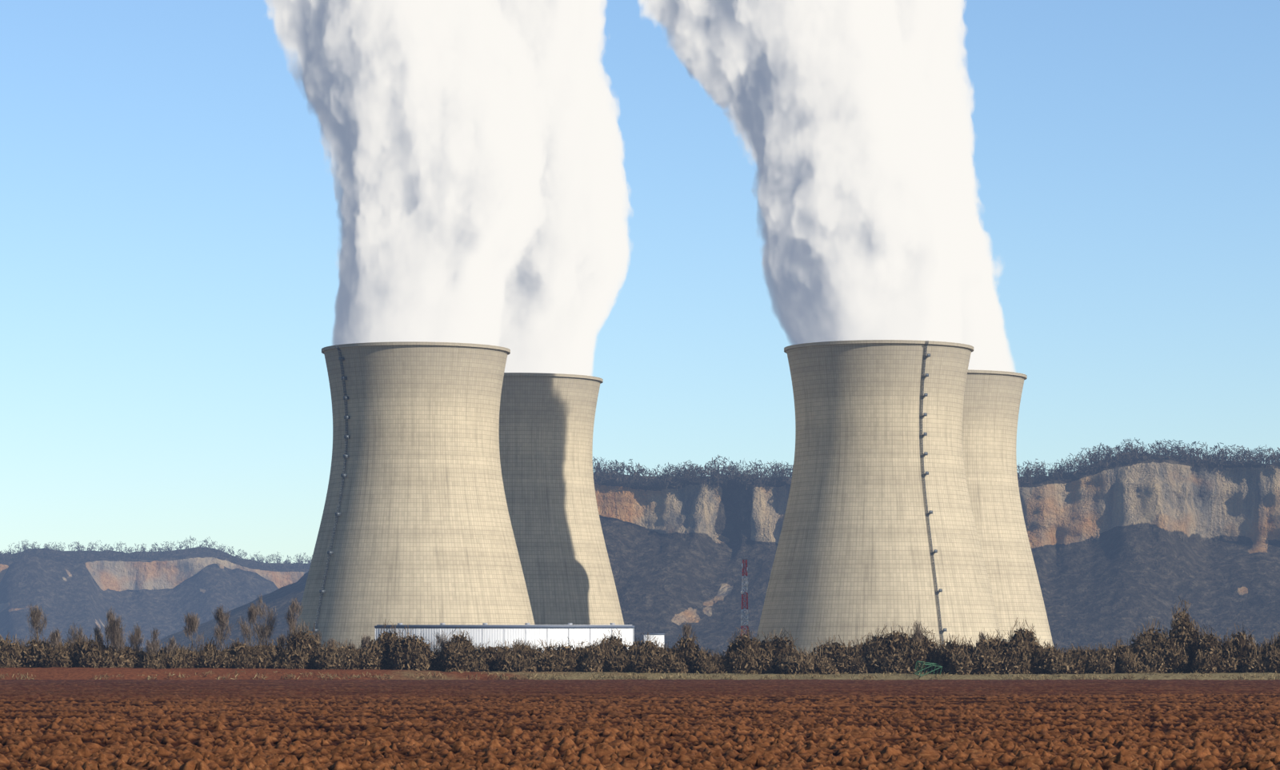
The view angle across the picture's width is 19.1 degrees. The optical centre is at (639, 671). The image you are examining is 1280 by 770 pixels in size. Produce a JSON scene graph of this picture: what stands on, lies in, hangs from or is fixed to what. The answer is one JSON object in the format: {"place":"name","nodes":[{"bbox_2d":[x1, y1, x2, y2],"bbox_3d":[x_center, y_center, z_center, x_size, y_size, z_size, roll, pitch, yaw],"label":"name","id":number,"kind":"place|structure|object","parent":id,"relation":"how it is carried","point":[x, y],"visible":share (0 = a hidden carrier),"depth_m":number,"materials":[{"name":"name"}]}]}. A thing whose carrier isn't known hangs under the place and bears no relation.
{"place":"outdoors","nodes":[
{"label":"outdoors","id":0,"kind":"place"},
{"bbox_2d":[0,547,309,648],"bbox_3d":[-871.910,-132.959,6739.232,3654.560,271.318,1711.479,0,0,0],"label":"hills","id":1,"kind":"structure","parent":0,"point":[163,594],"depth_m":6522.55,"materials":[{"name":"grey stone"}]},
{"bbox_2d":[374,623,664,651],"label":"white shed","id":2,"kind":"structure","parent":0,"point":[482,634],"depth_m":1300.00,"materials":[{"name":"white metal"}]},
{"bbox_2d":[0,595,1203,655],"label":"bare trees","id":3,"kind":"object","parent":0,"point":[113,627],"depth_m":718.11,"materials":[{"name":"plant"}]},
{"bbox_2d":[0,679,1279,769],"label":"field","id":4,"kind":"structure","parent":0,"point":[642,725],"depth_m":99.69,"materials":[{"name":"soil"}]},
{"bbox_2d":[0,667,1279,680],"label":"bank soil","id":5,"kind":"structure","parent":0,"point":[69,674],"depth_m":704.77,"materials":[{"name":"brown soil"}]},
{"bbox_2d":[0,596,1279,675],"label":"hedge bushes","id":6,"kind":"object","parent":5,"relation":"on","point":[1185,647],"visible":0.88,"depth_m":713.02,"materials":[{"name":"green plant"}]},
{"bbox_2d":[913,660,942,676],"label":"green frame trailer","id":7,"kind":"object","parent":5,"relation":"on","point":[929,665],"visible":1,"depth_m":705.53,"materials":[{"name":"paint"}]},
{"bbox_2d":[0,0,1279,563],"label":"sky","id":8,"kind":"structure","parent":0,"point":[657,201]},
{"bbox_2d":[143,453,1279,655],"bbox_3d":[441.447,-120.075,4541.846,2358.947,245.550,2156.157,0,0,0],"label":"cliff","id":9,"kind":"structure","parent":0,"point":[1122,551],"depth_m":3964.47,"materials":[{"name":"brown stone"}]},
{"bbox_2d":[0,437,1279,570],"bbox_3d":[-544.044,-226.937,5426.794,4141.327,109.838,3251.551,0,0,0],"label":"trees","id":10,"kind":"object","parent":9,"relation":"on","point":[677,478],"depth_m":4075.32,"materials":[{"name":"green plant"}]},
{"label":"ground","id":11,"kind":"structure","parent":0,"visible":0},
{"bbox_2d":[295,341,534,649],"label":"cooling tower","id":12,"kind":"structure","parent":11,"relation":"on","point":[415,527],"depth_m":1463.36,"materials":[{"name":"concrete"}]},
{"bbox_2d":[499,372,623,624],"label":"cooling tower","id":13,"kind":"structure","parent":11,"relation":"on","point":[546,422],"depth_m":1614.40,"materials":[{"name":"concrete"}]},
{"bbox_2d":[137,644,1111,658],"bbox_3d":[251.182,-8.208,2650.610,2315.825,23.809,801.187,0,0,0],"label":"treeline","id":14,"kind":"object","parent":11,"relation":"on","point":[718,650],"visible":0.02,"depth_m":2956.79,"materials":[{"name":"green plant"}]},
{"bbox_2d":[740,559,748,635],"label":"lattice mast","id":15,"kind":"object","parent":11,"relation":"on","point":[746,584],"visible":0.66,"depth_m":1518.97,"materials":[{"name":"metal"}]},
{"bbox_2d":[755,340,1002,655],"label":"cooling tower","id":16,"kind":"structure","parent":11,"relation":"on","point":[878,529],"depth_m":1455.17,"materials":[{"name":"concrete"}]},
{"bbox_2d":[962,369,1053,648],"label":"cooling tower","id":17,"kind":"structure","parent":11,"relation":"on","point":[991,403],"depth_m":1600.76,"materials":[{"name":"concrete"}]}
]}

